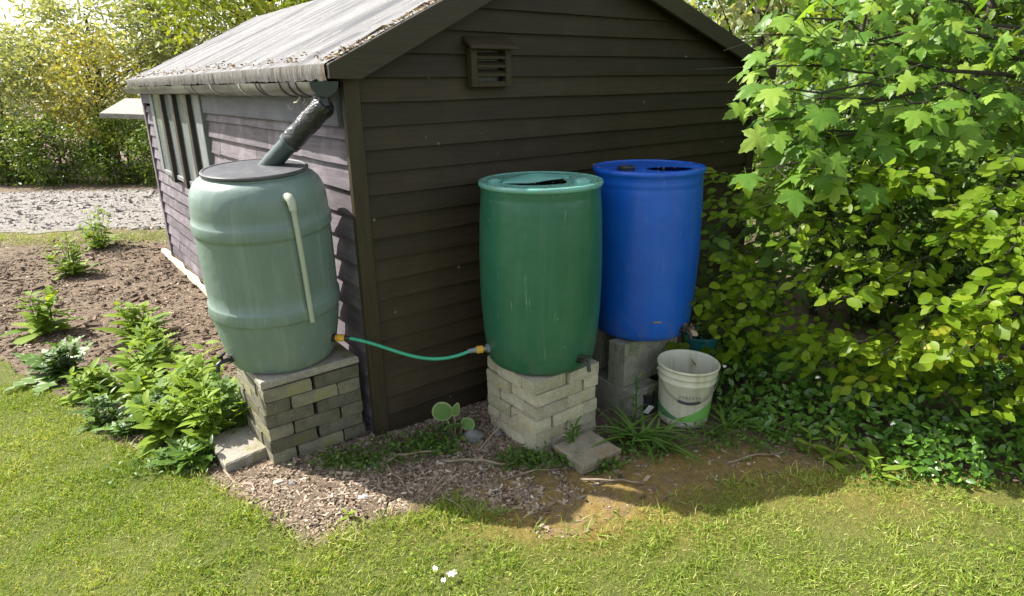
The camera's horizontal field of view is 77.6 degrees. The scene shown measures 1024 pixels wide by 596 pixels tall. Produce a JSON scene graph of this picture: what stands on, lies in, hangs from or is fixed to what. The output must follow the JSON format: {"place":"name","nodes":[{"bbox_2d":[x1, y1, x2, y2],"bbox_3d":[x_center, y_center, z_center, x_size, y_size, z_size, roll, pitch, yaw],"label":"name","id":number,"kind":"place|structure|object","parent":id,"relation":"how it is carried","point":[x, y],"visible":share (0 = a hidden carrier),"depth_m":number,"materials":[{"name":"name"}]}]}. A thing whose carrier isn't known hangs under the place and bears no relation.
{"place":"outdoors","nodes":[
{"label":"outdoors","id":0,"kind":"place"},
{"bbox_2d":[0,0,1017,95],"label":"sky","id":1,"kind":"structure","parent":0,"point":[5,4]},
{"bbox_2d":[0,358,1023,595],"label":"lawn","id":2,"kind":"structure","parent":0,"point":[526,536],"depth_m":2.52,"materials":[{"name":"plant"}]},
{"bbox_2d":[67,378,131,433],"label":"weed","id":3,"kind":"object","parent":2,"relation":"on","point":[94,413],"visible":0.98,"depth_m":3.47,"materials":[{"name":"green plant"}]},
{"bbox_2d":[0,395,1023,595],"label":"lawn clover","id":4,"kind":"object","parent":2,"relation":"on","point":[411,553],"visible":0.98,"depth_m":2.43,"materials":[{"name":"green plant"}]},
{"bbox_2d":[0,86,1023,549],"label":"ground","id":5,"kind":"structure","parent":0,"point":[674,468],"depth_m":3.25,"materials":[{"name":"soil"}]},
{"bbox_2d":[0,104,67,185],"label":"hedge bush","id":6,"kind":"object","parent":5,"relation":"on","point":[5,172],"visible":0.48,"depth_m":12.46,"materials":[{"name":"green plant"}]},
{"bbox_2d":[0,8,79,177],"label":"ochre shrub","id":7,"kind":"object","parent":5,"relation":"on","point":[9,101],"visible":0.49,"depth_m":12.51,"materials":[{"name":"yellow plant"}]},
{"bbox_2d":[0,284,80,347],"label":"weed","id":8,"kind":"object","parent":5,"relation":"on","point":[40,321],"visible":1,"depth_m":4.74,"materials":[{"name":"green plant"}]},
{"bbox_2d":[3,335,93,397],"bbox_3d":[-2.900,0.423,4.014,0.471,0.288,0.534,-9,20,-23],"label":"weed","id":9,"kind":"object","parent":5,"relation":"on","point":[52,365],"visible":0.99,"depth_m":4.04,"materials":[{"name":"green plant"}]},
{"bbox_2d":[0,105,125,189],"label":"hedge bush","id":10,"kind":"object","parent":5,"relation":"on","point":[30,151],"visible":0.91,"depth_m":12.03,"materials":[{"name":"green plant"}]},
{"bbox_2d":[37,232,101,279],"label":"weed","id":11,"kind":"object","parent":5,"relation":"on","point":[72,268],"visible":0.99,"depth_m":6.27,"materials":[{"name":"green plant"}]},
{"bbox_2d":[0,190,164,233],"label":"gravel drive","id":12,"kind":"structure","parent":5,"relation":"on","point":[76,212],"depth_m":9.51,"materials":[{"name":"gravel"}]},
{"bbox_2d":[0,189,165,230],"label":"gravel stones","id":13,"kind":"object","parent":12,"relation":"on","point":[86,205],"visible":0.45,"depth_m":9.81,"materials":[{"name":"gravel"}]},
{"bbox_2d":[52,357,124,405],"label":"weed","id":14,"kind":"object","parent":5,"relation":"on","point":[85,379],"visible":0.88,"depth_m":3.77,"materials":[{"name":"green plant"}]},
{"bbox_2d":[23,1,153,177],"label":"ochre shrub","id":15,"kind":"object","parent":5,"relation":"on","point":[78,55],"visible":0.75,"depth_m":12.16,"materials":[{"name":"yellow plant"}]},
{"bbox_2d":[76,205,120,248],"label":"weed","id":16,"kind":"object","parent":5,"relation":"on","point":[97,242],"visible":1,"depth_m":7.32,"materials":[{"name":"green plant"}]},
{"bbox_2d":[0,0,203,165],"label":"willow tree","id":17,"kind":"object","parent":5,"relation":"on","point":[34,11],"visible":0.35,"depth_m":13.81,"materials":[{"name":"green plant"}]},
{"bbox_2d":[57,97,155,186],"bbox_3d":[-7.441,-3.014,12.389,2.504,1.693,1.652,-1,19,0],"label":"hedge bush","id":18,"kind":"object","parent":5,"relation":"on","point":[114,125],"visible":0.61,"depth_m":12.09,"materials":[{"name":"green plant"}]},
{"bbox_2d":[0,238,235,440],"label":"soil clods","id":19,"kind":"object","parent":5,"relation":"on","point":[97,324],"visible":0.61,"depth_m":5.73,"materials":[{"name":"soil"}]},
{"bbox_2d":[103,412,145,437],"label":"weed","id":20,"kind":"object","parent":5,"relation":"on","point":[124,432],"visible":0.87,"depth_m":3.35,"materials":[{"name":"green plant"}]},
{"bbox_2d":[99,119,157,186],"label":"hedge bush","id":21,"kind":"object","parent":5,"relation":"on","point":[138,152],"visible":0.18,"depth_m":11.65,"materials":[{"name":"green plant"}]},
{"bbox_2d":[95,297,173,347],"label":"weed","id":22,"kind":"object","parent":5,"relation":"on","point":[131,313],"visible":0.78,"depth_m":4.63,"materials":[{"name":"green plant"}]},
{"bbox_2d":[90,377,181,436],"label":"weed","id":23,"kind":"object","parent":5,"relation":"on","point":[156,397],"visible":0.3,"depth_m":3.37,"materials":[{"name":"green plant"}]},
{"bbox_2d":[110,363,169,414],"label":"weed","id":24,"kind":"object","parent":5,"relation":"on","point":[133,373],"visible":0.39,"depth_m":3.70,"materials":[{"name":"green plant"}]},
{"bbox_2d":[102,335,187,379],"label":"weed","id":25,"kind":"object","parent":5,"relation":"on","point":[146,357],"visible":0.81,"depth_m":4.06,"materials":[{"name":"green plant"}]},
{"bbox_2d":[122,369,183,404],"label":"weed","id":26,"kind":"object","parent":5,"relation":"on","point":[135,385],"visible":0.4,"depth_m":3.56,"materials":[{"name":"green plant"}]},
{"bbox_2d":[117,318,192,368],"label":"weed","id":27,"kind":"object","parent":5,"relation":"on","point":[148,332],"visible":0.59,"depth_m":4.35,"materials":[{"name":"green plant"}]},
{"bbox_2d":[121,389,209,459],"bbox_3d":[-1.751,0.586,3.320,0.457,0.311,0.398,-10,21,-24],"label":"weed","id":28,"kind":"object","parent":5,"relation":"on","point":[160,414],"visible":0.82,"depth_m":3.24,"materials":[{"name":"green plant"}]},
{"bbox_2d":[161,248,206,295],"bbox_3d":[-3.254,-0.284,6.346,0.075,0.042,2.150,-15,23,-35],"label":"timber batten","id":29,"kind":"object","parent":5,"relation":"on","point":[191,276],"visible":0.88,"depth_m":6.30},
{"bbox_2d":[90,0,281,86],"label":"willow tree","id":30,"kind":"object","parent":5,"relation":"on","point":[149,8],"visible":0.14,"depth_m":15.03,"materials":[{"name":"green plant"}]},
{"bbox_2d":[151,434,232,474],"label":"weed","id":31,"kind":"object","parent":5,"relation":"on","point":[179,452],"visible":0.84,"depth_m":3.02,"materials":[{"name":"green plant"}]},
{"bbox_2d":[153,340,237,390],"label":"weed","id":32,"kind":"object","parent":5,"relation":"on","point":[180,360],"visible":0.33,"depth_m":3.63,"materials":[{"name":"green plant"}]},
{"bbox_2d":[156,365,240,429],"bbox_3d":[-1.613,0.529,3.384,0.413,0.374,0.442,-1,19,0],"label":"weed","id":33,"kind":"object","parent":5,"relation":"on","point":[193,393],"visible":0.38,"depth_m":3.30,"materials":[{"name":"green plant"}]},
{"bbox_2d":[162,351,238,421],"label":"weed","id":34,"kind":"object","parent":5,"relation":"on","point":[196,363],"visible":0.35,"depth_m":3.47,"materials":[{"name":"green plant"}]},
{"bbox_2d":[176,387,248,471],"bbox_3d":[-1.466,0.607,3.155,0.375,0.352,0.414,14,24,38],"label":"weed","id":35,"kind":"object","parent":5,"relation":"on","point":[206,418],"visible":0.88,"depth_m":3.16,"materials":[{"name":"green plant"}]},
{"bbox_2d":[115,0,312,68],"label":"golden tree","id":36,"kind":"object","parent":5,"relation":"on","point":[260,7],"visible":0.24,"depth_m":10.73,"materials":[{"name":"green plant"}]},
{"bbox_2d":[204,369,249,432],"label":"weed","id":37,"kind":"object","parent":5,"relation":"on","point":[231,395],"visible":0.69,"depth_m":3.24,"materials":[{"name":"green plant"}]},
{"bbox_2d":[206,424,267,472],"bbox_3d":[-1.337,0.732,3.131,0.228,0.062,0.303,-19,27,-36],"label":"paving slab","id":38,"kind":"object","parent":5,"relation":"on","point":[246,447],"depth_m":3.07,"materials":[{"name":"concrete"}]},
{"bbox_2d":[264,443,296,464],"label":"brick","id":39,"kind":"object","parent":5,"relation":"on","point":[283,456],"visible":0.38,"depth_m":3.03,"materials":[{"name":"grey concrete"}]},
{"bbox_2d":[263,427,317,453],"bbox_3d":[-1.071,0.666,3.082,0.227,0.063,0.114,-14,23,-35],"label":"brick","id":40,"kind":"object","parent":39,"relation":"on","point":[292,440],"visible":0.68,"depth_m":3.03,"materials":[{"name":"grey concrete"}]},
{"bbox_2d":[253,412,293,440],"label":"brick","id":41,"kind":"object","parent":40,"relation":"on","point":[279,432],"visible":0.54,"depth_m":3.00,"materials":[{"name":"grey concrete"}]},
{"bbox_2d":[259,403,313,428],"bbox_3d":[-1.076,0.541,3.041,0.227,0.063,0.114,-14,23,-34],"label":"brick","id":42,"kind":"object","parent":41,"relation":"on","point":[285,417],"visible":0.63,"depth_m":2.99,"materials":[{"name":"grey concrete"}]},
{"bbox_2d":[251,390,290,415],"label":"brick","id":43,"kind":"object","parent":42,"relation":"on","point":[275,407],"visible":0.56,"depth_m":2.95,"materials":[{"name":"grey concrete"}]},
{"bbox_2d":[256,377,311,403],"bbox_3d":[-1.073,0.417,3.000,0.228,0.063,0.114,-14,23,-34],"label":"brick","id":44,"kind":"object","parent":43,"relation":"on","point":[279,392],"visible":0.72,"depth_m":2.95,"materials":[{"name":"grey concrete"}]},
{"bbox_2d":[246,341,358,389],"bbox_3d":[-1.089,0.295,3.187,0.478,0.037,0.473,-15,23,-35],"label":"paving slab","id":45,"kind":"object","parent":44,"relation":"on","point":[339,356],"depth_m":3.02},
{"bbox_2d":[188,159,340,374],"bbox_3d":[-1.134,-0.152,2.996,0.604,0.922,0.604,-1,23,0],"label":"sage barrel","id":46,"kind":"object","parent":45,"relation":"on","point":[262,234],"visible":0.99,"depth_m":2.76,"materials":[{"name":"green plastic"}]},
{"bbox_2d":[335,334,486,360],"bbox_3d":[-0.487,0.235,3.105,0.732,0.140,0.096,-3,19,-5],"label":"garden hose","id":47,"kind":"object","parent":46,"relation":"attached to","point":[343,338],"visible":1,"depth_m":3.08,"materials":[{"name":"green plastic"}]},
{"bbox_2d":[0,234,618,551],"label":"bark mulch","id":48,"kind":"object","parent":5,"relation":"on","point":[348,494],"visible":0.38,"depth_m":2.95,"materials":[{"name":"wood"}]},
{"bbox_2d":[295,430,343,455],"bbox_3d":[-0.968,0.702,3.175,0.228,0.062,0.113,-14,23,-35],"label":"brick","id":49,"kind":"object","parent":5,"relation":"on","point":[326,441],"visible":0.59,"depth_m":3.13,"materials":[{"name":"grey concrete"}]},
{"bbox_2d":[316,412,362,435],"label":"brick","id":50,"kind":"object","parent":49,"relation":"on","point":[341,423],"visible":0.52,"depth_m":3.17,"materials":[{"name":"grey concrete"}]},
{"bbox_2d":[292,407,339,432],"bbox_3d":[-0.975,0.578,3.132,0.228,0.062,0.113,-15,23,-35],"label":"brick","id":51,"kind":"object","parent":50,"relation":"on","point":[311,421],"visible":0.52,"depth_m":3.08,"materials":[{"name":"grey concrete"}]},
{"bbox_2d":[339,400,362,417],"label":"brick","id":52,"kind":"object","parent":50,"relation":"on","point":[352,408],"visible":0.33,"depth_m":3.19,"materials":[{"name":"grey concrete"}]},
{"bbox_2d":[313,388,360,412],"bbox_3d":[-0.881,0.493,3.177,0.228,0.062,0.113,-15,23,-36],"label":"brick","id":53,"kind":"object","parent":52,"relation":"on","point":[329,403],"visible":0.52,"depth_m":3.13,"materials":[{"name":"grey concrete"}]},
{"bbox_2d":[289,383,337,408],"bbox_3d":[-0.975,0.455,3.089,0.228,0.062,0.113,-15,23,-35],"label":"brick","id":54,"kind":"object","parent":53,"relation":"on","point":[314,394],"visible":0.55,"depth_m":3.04,"materials":[{"name":"grey concrete"}]},
{"bbox_2d":[336,376,359,394],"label":"brick","id":55,"kind":"object","parent":53,"relation":"on","point":[348,385],"visible":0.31,"depth_m":3.14,"materials":[{"name":"grey concrete"}]},
{"bbox_2d":[310,363,358,387],"bbox_3d":[-0.883,0.367,3.139,0.227,0.062,0.113,-15,23,-35],"label":"brick","id":56,"kind":"object","parent":55,"relation":"on","point":[334,376],"visible":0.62,"depth_m":3.09,"materials":[{"name":"grey concrete"}]},
{"bbox_2d":[122,0,776,436],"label":"shed","id":57,"kind":"structure","parent":5,"relation":"on","point":[404,136],"depth_m":3.37,"materials":[{"name":"wood"}]},
{"bbox_2d":[99,98,144,118],"bbox_3d":[-4.598,-1.911,8.789,1.370,1.619,1.000,-5,19,-11],"label":"lean to","id":58,"kind":"object","parent":57,"relation":"attached to","point":[128,108],"visible":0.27,"depth_m":8.19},
{"bbox_2d":[148,94,212,188],"bbox_3d":[-2.895,-1.378,5.532,0.071,0.810,2.020,-15,23,-35],"label":"window","id":59,"kind":"structure","parent":57,"relation":"in","point":[180,123],"depth_m":5.36,"materials":[{"name":"white paint"}]},
{"bbox_2d":[129,0,437,78],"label":"roof litter","id":60,"kind":"object","parent":57,"relation":"on","point":[327,57],"visible":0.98,"depth_m":2.86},
{"bbox_2d":[432,402,474,435],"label":"young plant","id":61,"kind":"object","parent":5,"relation":"on","point":[442,411],"visible":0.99,"depth_m":3.24,"materials":[{"name":"green plant"}]},
{"bbox_2d":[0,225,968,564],"bbox_3d":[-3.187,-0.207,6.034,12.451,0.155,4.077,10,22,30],"label":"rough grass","id":62,"kind":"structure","parent":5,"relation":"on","point":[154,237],"depth_m":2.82,"materials":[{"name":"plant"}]},
{"bbox_2d":[78,415,965,500],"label":"seedling weeds","id":63,"kind":"object","parent":5,"relation":"on","point":[523,457],"visible":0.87,"depth_m":3.08,"materials":[{"name":"green plant"}]},
{"bbox_2d":[511,429,550,451],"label":"brick","id":64,"kind":"object","parent":5,"relation":"on","point":[518,437],"visible":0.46,"depth_m":3.18,"materials":[{"name":"concrete"}]},
{"bbox_2d":[523,423,564,444],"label":"brick","id":65,"kind":"object","parent":64,"relation":"on","point":[539,437],"visible":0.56,"depth_m":3.14,"materials":[{"name":"concrete"}]},
{"bbox_2d":[511,406,550,433],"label":"brick","id":66,"kind":"object","parent":65,"relation":"on","point":[528,422],"visible":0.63,"depth_m":3.11,"materials":[{"name":"concrete"}]},
{"bbox_2d":[501,389,525,411],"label":"brick","id":67,"kind":"object","parent":66,"relation":"on","point":[514,400],"visible":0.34,"depth_m":3.20,"materials":[{"name":"concrete"}]},
{"bbox_2d":[512,384,552,407],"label":"brick","id":68,"kind":"object","parent":67,"relation":"on","point":[541,399],"visible":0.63,"depth_m":3.08,"materials":[{"name":"concrete"}]},
{"bbox_2d":[521,373,565,395],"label":"brick","id":69,"kind":"object","parent":68,"relation":"on","point":[534,385],"visible":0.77,"depth_m":3.06,"materials":[{"name":"concrete"}]},
{"bbox_2d":[524,397,567,420],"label":"brick","id":70,"kind":"object","parent":66,"relation":"on","point":[546,410],"visible":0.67,"depth_m":3.10,"materials":[{"name":"concrete"}]},
{"bbox_2d":[551,426,583,447],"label":"brick","id":71,"kind":"object","parent":5,"relation":"on","point":[557,439],"visible":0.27,"depth_m":3.19,"materials":[{"name":"concrete"}]},
{"bbox_2d":[565,410,594,431],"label":"brick","id":72,"kind":"object","parent":71,"relation":"on","point":[587,418],"visible":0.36,"depth_m":3.27,"materials":[{"name":"concrete"}]},
{"bbox_2d":[551,403,582,426],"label":"brick","id":73,"kind":"object","parent":72,"relation":"on","point":[570,413],"visible":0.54,"depth_m":3.18,"materials":[{"name":"concrete"}]},
{"bbox_2d":[581,397,596,413],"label":"brick","id":74,"kind":"object","parent":72,"relation":"on","point":[590,405],"visible":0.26,"depth_m":3.27,"materials":[{"name":"concrete"}]},
{"bbox_2d":[567,385,595,407],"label":"brick","id":75,"kind":"object","parent":74,"relation":"on","point":[581,396],"visible":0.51,"depth_m":3.22,"materials":[{"name":"concrete"}]},
{"bbox_2d":[582,374,597,389],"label":"brick","id":76,"kind":"object","parent":75,"relation":"on","point":[591,381],"visible":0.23,"depth_m":3.23,"materials":[{"name":"concrete"}]},
{"bbox_2d":[565,359,598,383],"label":"brick","id":77,"kind":"object","parent":76,"relation":"on","point":[577,375],"visible":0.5,"depth_m":3.17,"materials":[{"name":"concrete"}]},
{"bbox_2d":[557,453,619,474],"bbox_3d":[0.367,0.764,3.102,0.238,0.030,0.218,-12,22,-30],"label":"paving slab","id":78,"kind":"object","parent":5,"relation":"on","point":[579,470],"depth_m":3.00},
{"bbox_2d":[553,430,620,470],"bbox_3d":[0.365,0.734,3.094,0.245,0.030,0.223,-14,24,-33],"label":"paving slab","id":79,"kind":"object","parent":78,"relation":"on","point":[586,456],"depth_m":3.06,"materials":[{"name":"concrete"}]},
{"bbox_2d":[595,367,658,419],"bbox_3d":[0.603,0.514,3.657,0.218,0.168,0.443,-15,23,-35],"label":"concrete block","id":80,"kind":"object","parent":5,"relation":"on","point":[617,395],"depth_m":3.51,"materials":[{"name":"concrete"}]},
{"bbox_2d":[591,328,616,369],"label":"concrete block","id":81,"kind":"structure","parent":80,"relation":"on","point":[600,355],"depth_m":3.66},
{"bbox_2d":[593,159,705,340],"bbox_3d":[0.729,-0.276,3.508,0.587,0.916,0.587,-1,19,0],"label":"blue drum","id":82,"kind":"object","parent":81,"relation":"on","point":[651,228],"visible":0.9,"depth_m":3.27,"materials":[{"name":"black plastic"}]},
{"bbox_2d":[608,336,677,387],"bbox_3d":[0.741,0.313,3.591,0.442,0.250,0.118,-15,23,-35],"label":"concrete block","id":83,"kind":"object","parent":80,"relation":"on","point":[629,360],"depth_m":3.48,"materials":[{"name":"concrete"}]},
{"bbox_2d":[586,399,694,464],"bbox_3d":[0.639,0.687,3.211,0.566,0.149,0.572,-1,19,0],"label":"strap plant","id":84,"kind":"object","parent":5,"relation":"on","point":[627,422],"visible":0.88,"depth_m":3.22,"materials":[{"name":"green plant"}]},
{"bbox_2d":[629,416,706,469],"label":"strap plant","id":85,"kind":"object","parent":5,"relation":"on","point":[664,438],"visible":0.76,"depth_m":3.12,"materials":[{"name":"green plant"}]},
{"bbox_2d":[657,349,720,428],"bbox_3d":[0.927,0.491,3.410,0.326,0.333,0.325,1,19,-1],"label":"bucket","id":86,"kind":"object","parent":5,"relation":"on","point":[686,385],"visible":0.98,"depth_m":3.32,"materials":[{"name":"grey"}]},
{"bbox_2d":[694,399,757,435],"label":"strap plant","id":87,"kind":"object","parent":5,"relation":"on","point":[731,424],"visible":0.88,"depth_m":3.35,"materials":[{"name":"green plant"}]},
{"bbox_2d":[447,385,1022,522],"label":"leaf litter","id":88,"kind":"object","parent":5,"relation":"on","point":[563,502],"visible":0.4,"depth_m":3.00,"materials":[{"name":"brown plant"}]},
{"bbox_2d":[690,188,817,341],"bbox_3d":[1.414,-0.188,3.805,0.929,0.920,0.909,-1,19,0],"label":"hazel shrub","id":89,"kind":"object","parent":5,"relation":"on","point":[720,242],"visible":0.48,"depth_m":3.71,"materials":[{"name":"green plant"}]},
{"bbox_2d":[684,0,844,176],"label":"woodland tree","id":90,"kind":"object","parent":5,"relation":"on","point":[738,8],"visible":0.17,"depth_m":8.48,"materials":[{"name":"green plant"}]},
{"bbox_2d":[792,421,860,472],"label":"weed","id":91,"kind":"object","parent":5,"relation":"on","point":[835,463],"visible":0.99,"depth_m":3.03,"materials":[{"name":"green plant"}]},
{"bbox_2d":[664,154,1023,423],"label":"beech bush","id":92,"kind":"object","parent":5,"relation":"on","point":[937,351],"visible":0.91,"depth_m":3.08,"materials":[{"name":"green plant"}]},
{"bbox_2d":[693,0,1023,352],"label":"sycamore tree","id":93,"kind":"object","parent":5,"relation":"on","point":[957,124],"visible":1,"depth_m":3.14,"materials":[{"name":"green plant"}]},
{"bbox_2d":[695,323,1023,489],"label":"ground cover","id":94,"kind":"object","parent":5,"relation":"on","point":[930,458],"visible":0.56,"depth_m":3.18,"materials":[{"name":"green plant"}]},
{"bbox_2d":[698,0,1023,194],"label":"understorey bush","id":95,"kind":"object","parent":5,"relation":"on","point":[761,49],"depth_m":8.40,"materials":[{"name":"green plant"}]},
{"bbox_2d":[705,0,1023,218],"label":"woodland tree","id":96,"kind":"object","parent":5,"relation":"on","point":[729,3],"visible":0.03,"depth_m":7.20,"materials":[{"name":"green plant"}]},
{"bbox_2d":[809,0,927,315],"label":"sapling stem","id":97,"kind":"object","parent":5,"relation":"on","point":[812,311],"visible":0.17,"depth_m":4.48,"materials":[{"name":"brown plant"}]},
{"bbox_2d":[780,61,963,332],"bbox_3d":[2.490,-0.683,4.488,1.268,2.028,1.047,2,19,9],"label":"understorey bush","id":98,"kind":"object","parent":5,"relation":"on","point":[865,247],"visible":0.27,"depth_m":4.42,"materials":[{"name":"green plant"}]},
{"bbox_2d":[748,0,1005,277],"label":"understorey bush","id":99,"kind":"object","parent":5,"relation":"on","point":[942,61],"visible":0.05,"depth_m":5.27,"materials":[{"name":"green plant"}]},
{"bbox_2d":[736,0,1023,293],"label":"woodland tree","id":100,"kind":"object","parent":5,"relation":"on","point":[988,12],"visible":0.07,"depth_m":4.87,"materials":[{"name":"green plant"}]},
{"bbox_2d":[850,438,910,482],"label":"weed","id":101,"kind":"object","parent":5,"relation":"on","point":[874,454],"visible":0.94,"depth_m":2.92,"materials":[{"name":"green plant"}]},
{"bbox_2d":[744,168,1023,354],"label":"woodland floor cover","id":102,"kind":"object","parent":5,"relation":"on","point":[885,325],"visible":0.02,"depth_m":4.91,"materials":[{"name":"green plant"}]},
{"bbox_2d":[775,62,1023,321],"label":"understorey bush","id":103,"kind":"object","parent":5,"relation":"on","point":[969,168],"visible":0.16,"depth_m":4.37,"materials":[{"name":"green plant"}]},
{"bbox_2d":[865,0,1023,260],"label":"woodland tree","id":104,"kind":"object","parent":5,"relation":"on","point":[1019,17],"visible":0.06,"depth_m":5.33,"materials":[{"name":"green plant"}]},
{"bbox_3d":[1.199,0.421,3.964,0.223,0.130,0.203,15,24,39],"label":"concrete block","id":105,"kind":"object","parent":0,"visible":0},
{"bbox_2d":[681,326,719,357],"bbox_3d":[1.105,0.305,3.771,0.224,0.216,0.224,-1,19,0],"label":"teal tub","id":106,"kind":"object","parent":105,"relation":"on","point":[710,344],"visible":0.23,"depth_m":3.67,"materials":[{"name":"plastic"}]},
{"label":"brick","id":107,"kind":"object","parent":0,"visible":0},
{"bbox_2d":[487,355,497,372],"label":"brick","id":108,"kind":"object","parent":107,"relation":"on","point":[492,365],"visible":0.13,"depth_m":3.30,"materials":[{"name":"concrete"}]},
{"bbox_2d":[478,171,603,375],"bbox_3d":[0.142,-0.143,3.158,0.602,0.927,0.602,-1,19,0],"label":"green drum","id":109,"kind":"object","parent":108,"relation":"on","point":[540,249],"visible":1,"depth_m":2.92,"materials":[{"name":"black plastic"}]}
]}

